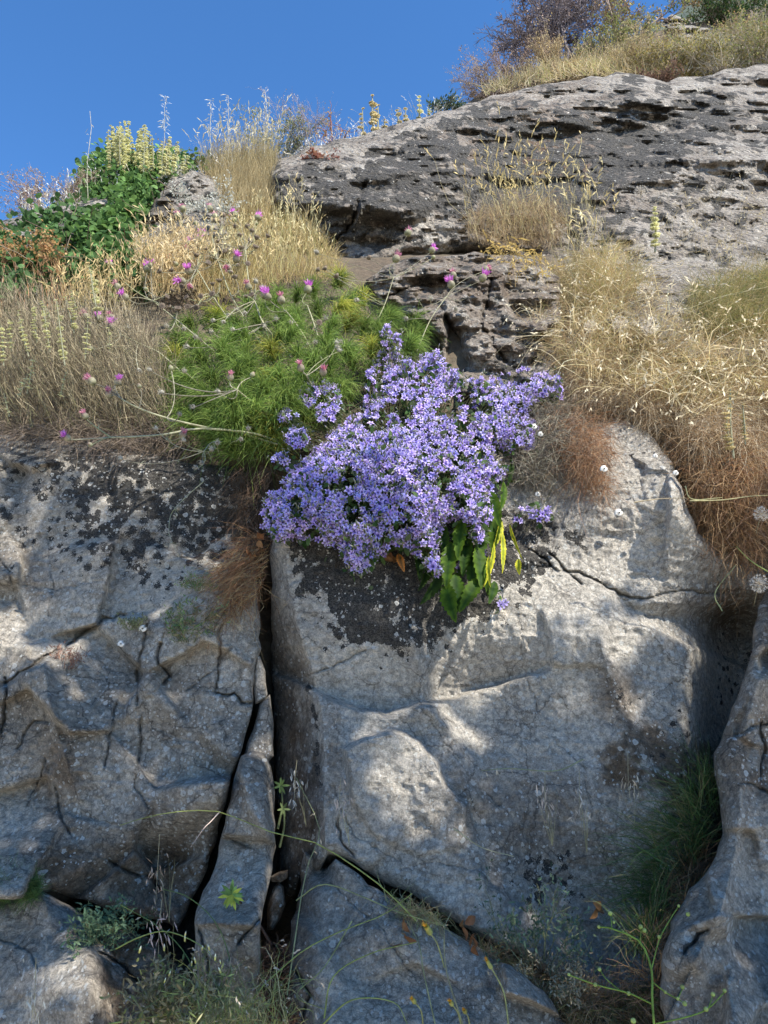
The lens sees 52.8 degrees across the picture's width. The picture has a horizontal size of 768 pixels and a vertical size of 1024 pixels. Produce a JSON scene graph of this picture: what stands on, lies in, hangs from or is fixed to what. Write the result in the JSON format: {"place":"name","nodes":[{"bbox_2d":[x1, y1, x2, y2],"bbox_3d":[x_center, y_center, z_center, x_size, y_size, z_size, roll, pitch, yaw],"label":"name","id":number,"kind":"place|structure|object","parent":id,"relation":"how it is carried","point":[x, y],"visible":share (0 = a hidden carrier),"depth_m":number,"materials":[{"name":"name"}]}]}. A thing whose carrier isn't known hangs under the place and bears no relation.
{"place":"outdoors","nodes":[
{"label":"outdoors","id":0,"kind":"place"},
{"bbox_2d":[0,0,681,219],"label":"sky","id":1,"kind":"structure","parent":0,"point":[63,63],"materials":[{"name":"blue"}]},
{"bbox_2d":[0,7,767,1023],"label":"hillside","id":2,"kind":"structure","parent":0,"point":[454,359],"depth_m":2.85,"materials":[{"name":"soil"}]},
{"bbox_2d":[0,219,75,321],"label":"dry herb","id":3,"kind":"object","parent":2,"relation":"on","point":[44,245],"visible":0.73,"depth_m":3.58,"materials":[{"name":"brown plant"}]},
{"bbox_2d":[0,163,86,216],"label":"shrub","id":4,"kind":"object","parent":2,"relation":"on","point":[32,193],"visible":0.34,"depth_m":4.61,"materials":[{"name":"brown plant"}]},
{"bbox_2d":[0,197,145,335],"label":"boulder","id":5,"kind":"object","parent":2,"relation":"on","point":[102,202],"visible":0.02,"depth_m":4.18,"materials":[{"name":"stone"}]},
{"bbox_2d":[31,160,118,202],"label":"shrub","id":6,"kind":"object","parent":5,"relation":"on","point":[73,185],"visible":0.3,"depth_m":4.75,"materials":[{"name":"brown plant"}]},
{"bbox_2d":[27,234,140,322],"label":"grass tuft","id":7,"kind":"object","parent":5,"relation":"on","point":[100,281],"visible":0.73,"depth_m":3.34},
{"bbox_2d":[0,138,215,326],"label":"leafy bush","id":8,"kind":"object","parent":2,"relation":"on","point":[131,188],"visible":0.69,"depth_m":4.00,"materials":[{"name":"green plant"}]},
{"bbox_2d":[105,121,189,178],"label":"ironwort","id":9,"kind":"object","parent":8,"relation":"on","point":[121,140],"visible":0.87,"depth_m":4.82,"materials":[{"name":"yellow plant"}]},
{"bbox_2d":[108,197,224,296],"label":"grass tuft","id":10,"kind":"object","parent":2,"relation":"on","point":[160,254],"visible":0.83,"depth_m":3.56,"materials":[{"name":"plant"}]},
{"bbox_2d":[143,170,231,281],"bbox_3d":[-1.196,-1.808,4.734,0.542,1.835,1.798,4,-13,-18],"label":"boulder","id":11,"kind":"object","parent":2,"relation":"on","point":[193,179],"visible":0.27,"depth_m":4.47,"materials":[{"name":"stone"}]},
{"bbox_2d":[161,169,246,226],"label":"silver bush","id":12,"kind":"object","parent":2,"relation":"on","point":[200,204],"visible":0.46,"depth_m":4.30,"materials":[{"name":"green plant"}]},
{"bbox_2d":[166,203,271,357],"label":"knapweed","id":13,"kind":"object","parent":2,"relation":"on","point":[227,267],"visible":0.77,"depth_m":3.57,"materials":[{"name":"green plant"}]},
{"bbox_2d":[182,94,294,216],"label":"grass tuft","id":14,"kind":"object","parent":2,"relation":"on","point":[244,182],"visible":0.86,"depth_m":5.05,"materials":[{"name":"plant"}]},
{"bbox_2d":[17,93,461,214],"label":"oat grass","id":15,"kind":"structure","parent":2,"relation":"on","point":[326,141],"depth_m":5.08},
{"bbox_2d":[190,172,349,302],"bbox_3d":[-0.578,-1.449,4.113,0.843,1.305,1.091,3,-12,-12],"label":"grass tuft","id":16,"kind":"object","parent":2,"relation":"on","point":[292,221],"visible":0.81,"depth_m":3.87,"materials":[{"name":"plant"}]},
{"bbox_2d":[135,263,441,524],"bbox_3d":[-0.335,-0.556,3.034,1.222,1.474,1.214,0,-12,0],"label":"needle shrub","id":17,"kind":"object","parent":2,"relation":"on","point":[241,412],"visible":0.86,"depth_m":2.81,"materials":[{"name":"green plant"}]},
{"bbox_2d":[80,308,224,395],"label":"knapweed","id":18,"kind":"object","parent":17,"relation":"on","point":[184,370],"visible":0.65,"depth_m":2.81,"materials":[{"name":"green plant"}]},
{"bbox_2d":[104,257,215,352],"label":"knapweed","id":19,"kind":"object","parent":17,"relation":"on","point":[147,267],"visible":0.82,"depth_m":3.12,"materials":[{"name":"green plant"}]},
{"bbox_2d":[59,408,277,446],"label":"knapweed","id":20,"kind":"object","parent":17,"relation":"on","point":[85,416],"visible":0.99,"depth_m":2.28,"materials":[{"name":"green plant"}]},
{"bbox_2d":[84,365,277,444],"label":"knapweed","id":21,"kind":"object","parent":17,"relation":"on","point":[91,381],"visible":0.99,"depth_m":2.43,"materials":[{"name":"green plant"}]},
{"bbox_2d":[117,425,249,469],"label":"knapweed","id":22,"kind":"object","parent":17,"relation":"on","point":[201,462],"visible":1,"depth_m":2.25,"materials":[{"name":"green plant"}]},
{"bbox_2d":[147,366,269,408],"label":"knapweed","id":23,"kind":"object","parent":17,"relation":"on","point":[230,377],"visible":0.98,"depth_m":2.48,"materials":[{"name":"green plant"}]},
{"bbox_2d":[156,228,262,381],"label":"knapweed","id":24,"kind":"object","parent":17,"relation":"on","point":[181,281],"visible":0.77,"depth_m":3.30,"materials":[{"name":"green plant"}]},
{"bbox_2d":[183,277,292,362],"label":"knapweed","id":25,"kind":"object","parent":17,"relation":"on","point":[248,286],"visible":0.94,"depth_m":3.01,"materials":[{"name":"green plant"}]},
{"bbox_2d":[215,206,275,365],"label":"knapweed","id":26,"kind":"object","parent":17,"relation":"on","point":[257,217],"visible":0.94,"depth_m":3.77,"materials":[{"name":"green plant"}]},
{"bbox_2d":[260,285,340,358],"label":"knapweed","id":27,"kind":"object","parent":17,"relation":"on","point":[266,294],"visible":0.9,"depth_m":3.05,"materials":[{"name":"green plant"}]},
{"bbox_2d":[295,339,341,385],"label":"knapweed","id":28,"kind":"object","parent":17,"relation":"on","point":[301,368],"visible":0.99,"depth_m":2.59,"materials":[{"name":"green plant"}]},
{"bbox_2d":[302,279,342,343],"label":"knapweed","id":29,"kind":"object","parent":17,"relation":"on","point":[308,289],"visible":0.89,"depth_m":3.08,"materials":[{"name":"green plant"}]},
{"bbox_2d":[313,225,437,314],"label":"knapweed","id":30,"kind":"object","parent":17,"relation":"on","point":[397,256],"visible":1,"depth_m":3.56,"materials":[{"name":"green plant"}]},
{"bbox_2d":[403,264,491,351],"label":"knapweed","id":31,"kind":"object","parent":17,"relation":"on","point":[453,275],"visible":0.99,"depth_m":3.31,"materials":[{"name":"green plant"}]},
{"bbox_2d":[252,88,368,152],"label":"shrub","id":32,"kind":"object","parent":2,"relation":"on","point":[310,126],"visible":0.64,"depth_m":6.05,"materials":[{"name":"brown plant"}]},
{"bbox_2d":[259,322,565,621],"bbox_3d":[0.129,-0.200,2.533,1.000,1.168,0.877,0,-12,0],"label":"bellflower","id":33,"kind":"object","parent":2,"relation":"on","point":[411,468],"visible":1,"depth_m":2.24,"materials":[{"name":"purple plant"}]},
{"bbox_2d":[366,252,560,397],"bbox_3d":[0.393,-0.905,3.502,0.966,1.251,1.253,0,-12,0],"label":"boulder","id":34,"kind":"object","parent":2,"relation":"on","point":[477,319],"visible":0.65,"depth_m":3.34,"materials":[{"name":"stone"}]},
{"bbox_2d":[477,229,568,286],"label":"grass tuft","id":35,"kind":"object","parent":34,"relation":"on","point":[520,255],"visible":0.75,"depth_m":3.68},
{"bbox_2d":[444,55,526,102],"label":"shrub","id":36,"kind":"object","parent":2,"relation":"on","point":[474,86],"visible":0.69,"depth_m":8.32,"materials":[{"name":"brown plant"}]},
{"bbox_2d":[424,101,580,252],"bbox_3d":[0.722,-1.822,4.598,0.971,0.905,0.714,0,-12,0],"label":"grass tuft","id":37,"kind":"object","parent":2,"relation":"on","point":[514,218],"visible":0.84,"depth_m":4.50,"materials":[{"name":"plant"}]},
{"bbox_2d":[456,26,568,92],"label":"shrub","id":38,"kind":"object","parent":2,"relation":"on","point":[493,60],"visible":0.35,"depth_m":8.24,"materials":[{"name":"brown plant"}]},
{"bbox_2d":[269,418,767,1001],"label":"boulder","id":39,"kind":"object","parent":2,"relation":"on","point":[407,716],"visible":0.63,"depth_m":2.08,"materials":[{"name":"stone"}]},
{"bbox_2d":[267,882,285,929],"bbox_3d":[-0.274,1.002,1.963,0.047,0.151,0.330,1,-12,-7],"label":"stone","id":40,"kind":"object","parent":39,"relation":"on","point":[276,904],"visible":0.97,"depth_m":1.84,"materials":[{"name":"grey stone"}]},
{"bbox_2d":[511,491,559,534],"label":"bellflower","id":41,"kind":"object","parent":39,"relation":"on","point":[533,513],"visible":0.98,"depth_m":2.32,"materials":[{"name":"purple plant"}]},
{"bbox_2d":[476,364,616,513],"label":"dead twigs","id":42,"kind":"object","parent":39,"relation":"on","point":[537,468],"visible":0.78,"depth_m":2.44,"materials":[{"name":"brown plant"}]},
{"bbox_2d":[523,387,646,536],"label":"hanging roots","id":43,"kind":"object","parent":39,"relation":"hanging from","point":[594,446],"visible":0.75,"depth_m":2.39,"materials":[{"name":"brown plant"}]},
{"bbox_2d":[478,217,767,457],"bbox_3d":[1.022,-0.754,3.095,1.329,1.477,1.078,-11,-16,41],"label":"dry grass","id":44,"kind":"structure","parent":39,"relation":"on","point":[764,385],"depth_m":2.84,"materials":[{"name":"plant"}]},
{"bbox_2d":[721,387,735,457],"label":"tall herb","id":45,"kind":"object","parent":39,"relation":"on","point":[729,438],"visible":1,"depth_m":2.16,"materials":[{"name":"beige plant"}]},
{"bbox_2d":[270,63,767,371],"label":"boulder","id":46,"kind":"object","parent":2,"relation":"on","point":[381,190],"visible":0.64,"depth_m":4.94,"materials":[{"name":"stone"}]},
{"bbox_2d":[233,101,332,158],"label":"shrub","id":47,"kind":"object","parent":46,"relation":"on","point":[295,141],"visible":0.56,"depth_m":6.10,"materials":[{"name":"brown plant"}]},
{"bbox_2d":[423,88,466,113],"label":"shrub","id":48,"kind":"object","parent":46,"relation":"on","point":[447,104],"visible":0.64,"depth_m":6.85,"materials":[{"name":"green plant"}]},
{"bbox_2d":[470,13,767,94],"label":"dry grass","id":49,"kind":"structure","parent":46,"relation":"on","point":[545,70],"depth_m":7.80,"materials":[{"name":"plant"}]},
{"bbox_2d":[572,8,695,77],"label":"shrub","id":50,"kind":"object","parent":46,"relation":"on","point":[632,52],"visible":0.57,"depth_m":7.94,"materials":[{"name":"beige plant"}]},
{"bbox_2d":[650,206,660,252],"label":"tall herb","id":51,"kind":"object","parent":46,"relation":"on","point":[654,225],"visible":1,"depth_m":4.12,"materials":[{"name":"yellow plant"}]},
{"bbox_2d":[634,52,684,81],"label":"shrub","id":52,"kind":"object","parent":46,"relation":"on","point":[668,76],"visible":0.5,"depth_m":7.24,"materials":[{"name":"beige plant"}]},
{"bbox_2d":[617,14,728,79],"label":"shrub","id":53,"kind":"object","parent":46,"relation":"on","point":[686,72],"visible":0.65,"depth_m":7.87,"materials":[{"name":"beige plant"}]},
{"bbox_2d":[645,8,767,78],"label":"shrub","id":54,"kind":"object","parent":46,"relation":"on","point":[710,40],"visible":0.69,"depth_m":7.77,"materials":[{"name":"beige plant"}]},
{"bbox_2d":[656,172,767,275],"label":"dry grass","id":55,"kind":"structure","parent":46,"relation":"on","point":[760,213],"depth_m":4.21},
{"bbox_2d":[711,0,767,67],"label":"shrub","id":56,"kind":"object","parent":46,"relation":"on","point":[758,39],"visible":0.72,"depth_m":7.65,"materials":[{"name":"green plant"}]},
{"bbox_2d":[472,0,606,75],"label":"bare tree","id":57,"kind":"object","parent":2,"relation":"on","point":[563,18],"visible":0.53,"depth_m":9.52,"materials":[{"name":"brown plant"}]},
{"bbox_2d":[516,12,599,86],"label":"shrub","id":58,"kind":"object","parent":2,"relation":"on","point":[557,47],"visible":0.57,"depth_m":8.05,"materials":[{"name":"beige plant"}]},
{"bbox_2d":[531,137,619,269],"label":"grass tuft","id":59,"kind":"object","parent":2,"relation":"on","point":[589,205],"visible":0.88,"depth_m":4.42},
{"bbox_2d":[533,220,677,335],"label":"dry grass","id":60,"kind":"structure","parent":2,"relation":"on","point":[593,262],"depth_m":3.52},
{"bbox_2d":[568,7,653,55],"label":"shrub","id":61,"kind":"object","parent":2,"relation":"on","point":[592,42],"visible":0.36,"depth_m":8.79,"materials":[{"name":"beige plant"}]},
{"bbox_2d":[577,421,689,516],"bbox_3d":[0.848,-0.152,2.661,0.393,0.572,0.788,-3,-12,15],"label":"boulder","id":62,"kind":"object","parent":2,"relation":"on","point":[652,478],"visible":0.3,"depth_m":2.35,"materials":[{"name":"stone"}]},
{"bbox_2d":[538,353,767,524],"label":"dry grass","id":63,"kind":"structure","parent":62,"relation":"on","point":[708,425],"depth_m":2.46,"materials":[{"name":"plant"}]},
{"bbox_2d":[580,0,691,44],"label":"shrub","id":64,"kind":"object","parent":2,"relation":"on","point":[645,24],"visible":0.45,"depth_m":9.50,"materials":[{"name":"green plant"}]},
{"bbox_2d":[575,0,702,41],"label":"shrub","id":65,"kind":"object","parent":2,"relation":"on","point":[604,11],"visible":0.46,"depth_m":10.11,"materials":[{"name":"brown plant"}]},
{"bbox_2d":[651,0,767,30],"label":"shrub","id":66,"kind":"object","parent":2,"relation":"on","point":[712,10],"visible":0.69,"depth_m":10.14,"materials":[{"name":"green plant"}]},
{"bbox_2d":[659,14,767,51],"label":"boulder","id":67,"kind":"object","parent":2,"relation":"on","point":[666,25],"visible":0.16,"depth_m":9.85,"materials":[{"name":"stone"}]},
{"bbox_2d":[644,0,767,32],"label":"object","id":68,"kind":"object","parent":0,"point":[686,10],"depth_m":66.44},
{"bbox_2d":[663,244,767,355],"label":"dry grass","id":69,"kind":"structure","parent":0,"point":[759,296],"depth_m":3.12,"materials":[{"name":"plant"}]},
{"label":"ground","id":70,"kind":"structure","parent":0,"visible":0},
{"bbox_2d":[0,892,194,1023],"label":"boulder","id":71,"kind":"object","parent":70,"relation":"on","point":[86,978],"visible":0.74,"depth_m":1.62,"materials":[{"name":"grey stone"}]},
{"bbox_2d":[0,853,53,923],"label":"grass tuft","id":72,"kind":"object","parent":71,"relation":"on","point":[33,890],"visible":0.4,"depth_m":1.75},
{"bbox_2d":[59,892,159,959],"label":"weed","id":73,"kind":"object","parent":71,"relation":"on","point":[93,925],"visible":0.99,"depth_m":1.68,"materials":[{"name":"green plant"}]},
{"bbox_2d":[0,434,261,927],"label":"boulder","id":74,"kind":"object","parent":71,"relation":"on","point":[103,745],"visible":0.89,"depth_m":2.10,"materials":[{"name":"grey stone"}]},
{"bbox_2d":[42,640,90,669],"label":"weed","id":75,"kind":"object","parent":74,"relation":"on","point":[73,657],"visible":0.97,"depth_m":2.08,"materials":[{"name":"brown plant"}]},
{"bbox_2d":[0,260,215,503],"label":"dead shrub","id":76,"kind":"object","parent":74,"relation":"on","point":[84,366],"visible":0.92,"depth_m":2.66,"materials":[{"name":"beige plant"}]},
{"bbox_2d":[53,299,67,365],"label":"ironwort","id":77,"kind":"object","parent":76,"relation":"attached to","point":[62,352],"visible":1,"depth_m":2.52,"materials":[{"name":"yellow plant"}]},
{"bbox_2d":[88,265,103,319],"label":"ironwort","id":78,"kind":"object","parent":76,"relation":"attached to","point":[94,298],"visible":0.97,"depth_m":2.85,"materials":[{"name":"yellow plant"}]},
{"bbox_2d":[117,612,147,631],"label":"weed","id":79,"kind":"object","parent":74,"relation":"on","point":[132,623],"visible":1,"depth_m":2.13,"materials":[{"name":"green plant"}]},
{"bbox_2d":[160,594,229,642],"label":"weed","id":80,"kind":"object","parent":74,"relation":"on","point":[179,623],"visible":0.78,"depth_m":2.12,"materials":[{"name":"green plant"}]},
{"bbox_2d":[174,566,218,590],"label":"weed","id":81,"kind":"object","parent":74,"relation":"on","point":[193,582],"visible":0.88,"depth_m":2.20,"materials":[{"name":"green plant"}]},
{"bbox_2d":[155,522,306,672],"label":"dead grass","id":82,"kind":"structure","parent":74,"relation":"on","point":[234,572],"depth_m":2.20,"materials":[{"name":"plant"}]},
{"bbox_2d":[201,454,284,580],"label":"hanging roots","id":83,"kind":"object","parent":74,"relation":"hanging from","point":[246,491],"visible":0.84,"depth_m":2.41,"materials":[{"name":"brown plant"}]},
{"bbox_2d":[148,900,177,978],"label":"dry oat plant","id":84,"kind":"object","parent":71,"relation":"on","point":[161,919],"visible":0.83,"depth_m":1.61,"materials":[{"name":"beige plant"}]},
{"bbox_2d":[99,932,246,1023],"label":"weed","id":85,"kind":"object","parent":71,"relation":"on","point":[163,1008],"visible":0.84,"depth_m":1.48,"materials":[{"name":"green plant"}]},
{"bbox_2d":[194,751,275,1023],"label":"rock slab","id":86,"kind":"object","parent":70,"relation":"on","point":[246,854],"visible":0.78,"depth_m":1.76,"materials":[{"name":"grey stone"}]},
{"bbox_2d":[162,963,281,1023],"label":"weed","id":87,"kind":"object","parent":86,"relation":"on","point":[207,1020],"visible":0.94,"depth_m":1.42,"materials":[{"name":"green plant"}]},
{"bbox_2d":[218,879,271,945],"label":"rosette plant","id":88,"kind":"object","parent":86,"relation":"attached to","point":[232,895],"visible":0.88,"depth_m":1.63,"materials":[{"name":"green plant"}]},
{"bbox_2d":[245,695,273,760],"bbox_3d":[-0.349,0.618,2.178,0.082,0.205,0.337,2,-12,-9],"label":"rock slab","id":89,"kind":"object","parent":86,"relation":"on","point":[260,739],"visible":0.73,"depth_m":2.04,"materials":[{"name":"grey stone"}]},
{"bbox_2d":[254,656,267,703],"bbox_3d":[-0.356,0.481,2.235,0.042,0.145,0.263,2,-12,-9],"label":"rock sliver","id":90,"kind":"object","parent":89,"relation":"on","point":[260,692],"visible":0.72,"depth_m":2.13,"materials":[{"name":"grey stone"}]},
{"bbox_2d":[288,852,563,1023],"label":"boulder","id":91,"kind":"object","parent":70,"relation":"on","point":[326,911],"visible":0.88,"depth_m":1.64,"materials":[{"name":"grey stone"}]},
{"bbox_2d":[127,935,341,1023],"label":"grass tuft","id":92,"kind":"object","parent":91,"relation":"on","point":[252,995],"visible":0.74,"depth_m":1.48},
{"bbox_2d":[119,810,416,920],"bbox_3d":[-0.264,0.773,1.703,0.673,0.217,0.004,-1,-12,6],"label":"grass plant","id":93,"kind":"object","parent":91,"relation":"on","point":[295,838],"depth_m":1.70,"materials":[{"name":"green plant"}]},
{"bbox_2d":[244,933,305,1023],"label":"grass","id":94,"kind":"structure","parent":91,"relation":"on","point":[275,951],"depth_m":1.67,"materials":[{"name":"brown plant"}]},
{"bbox_2d":[286,778,321,994],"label":"grass plant","id":95,"kind":"object","parent":91,"relation":"on","point":[302,888],"depth_m":1.65,"materials":[{"name":"green plant"}]},
{"bbox_2d":[236,893,411,1023],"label":"grass plant","id":96,"kind":"object","parent":91,"relation":"on","point":[268,980],"depth_m":1.57,"materials":[{"name":"green plant"}]},
{"bbox_2d":[366,869,463,963],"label":"grass tuft","id":97,"kind":"object","parent":91,"relation":"on","point":[409,908],"visible":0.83,"depth_m":1.71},
{"bbox_2d":[487,947,597,1008],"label":"weed","id":98,"kind":"object","parent":91,"relation":"on","point":[572,971],"visible":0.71,"depth_m":1.59,"materials":[{"name":"green plant"}]},
{"bbox_2d":[456,919,637,1023],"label":"grass tuft","id":99,"kind":"object","parent":91,"relation":"on","point":[563,1011],"visible":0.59,"depth_m":1.62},
{"bbox_2d":[474,859,627,999],"bbox_3d":[0.358,0.889,1.662,0.321,0.243,0.191,-4,-13,19],"label":"weed","id":100,"kind":"object","parent":91,"relation":"on","point":[511,936],"visible":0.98,"depth_m":1.66,"materials":[{"name":"green plant"}]},
{"bbox_2d":[660,587,767,1023],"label":"boulder","id":101,"kind":"object","parent":70,"relation":"on","point":[717,942],"visible":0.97,"depth_m":1.60,"materials":[{"name":"grey stone"}]},
{"bbox_2d":[567,769,595,852],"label":"dry oat plant","id":102,"kind":"object","parent":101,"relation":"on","point":[582,812],"visible":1,"depth_m":1.81,"materials":[{"name":"grey plant"}]},
{"bbox_2d":[552,949,663,1023],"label":"dry grass","id":103,"kind":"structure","parent":101,"relation":"on","point":[636,1006],"depth_m":1.59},
{"bbox_2d":[567,904,726,1023],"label":"branching herb","id":104,"kind":"object","parent":101,"relation":"on","point":[629,993],"visible":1,"depth_m":1.39,"materials":[{"name":"green plant"}]},
{"bbox_2d":[587,822,722,1020],"bbox_3d":[0.654,0.868,1.745,0.321,0.412,0.535,-5,-13,24],"label":"grass tuft","id":105,"kind":"object","parent":101,"relation":"on","point":[686,884],"visible":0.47,"depth_m":1.72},
{"bbox_2d":[570,716,753,968],"bbox_3d":[0.628,0.746,1.797,0.576,0.511,0.376,5,-13,-23],"label":"grass tuft","id":106,"kind":"object","parent":101,"relation":"on","point":[691,801],"visible":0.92,"depth_m":1.81,"materials":[{"name":"plant"}]},
{"bbox_2d":[654,407,767,632],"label":"dry grass","id":107,"kind":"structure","parent":101,"relation":"on","point":[744,508],"depth_m":2.21,"materials":[{"name":"plant"}]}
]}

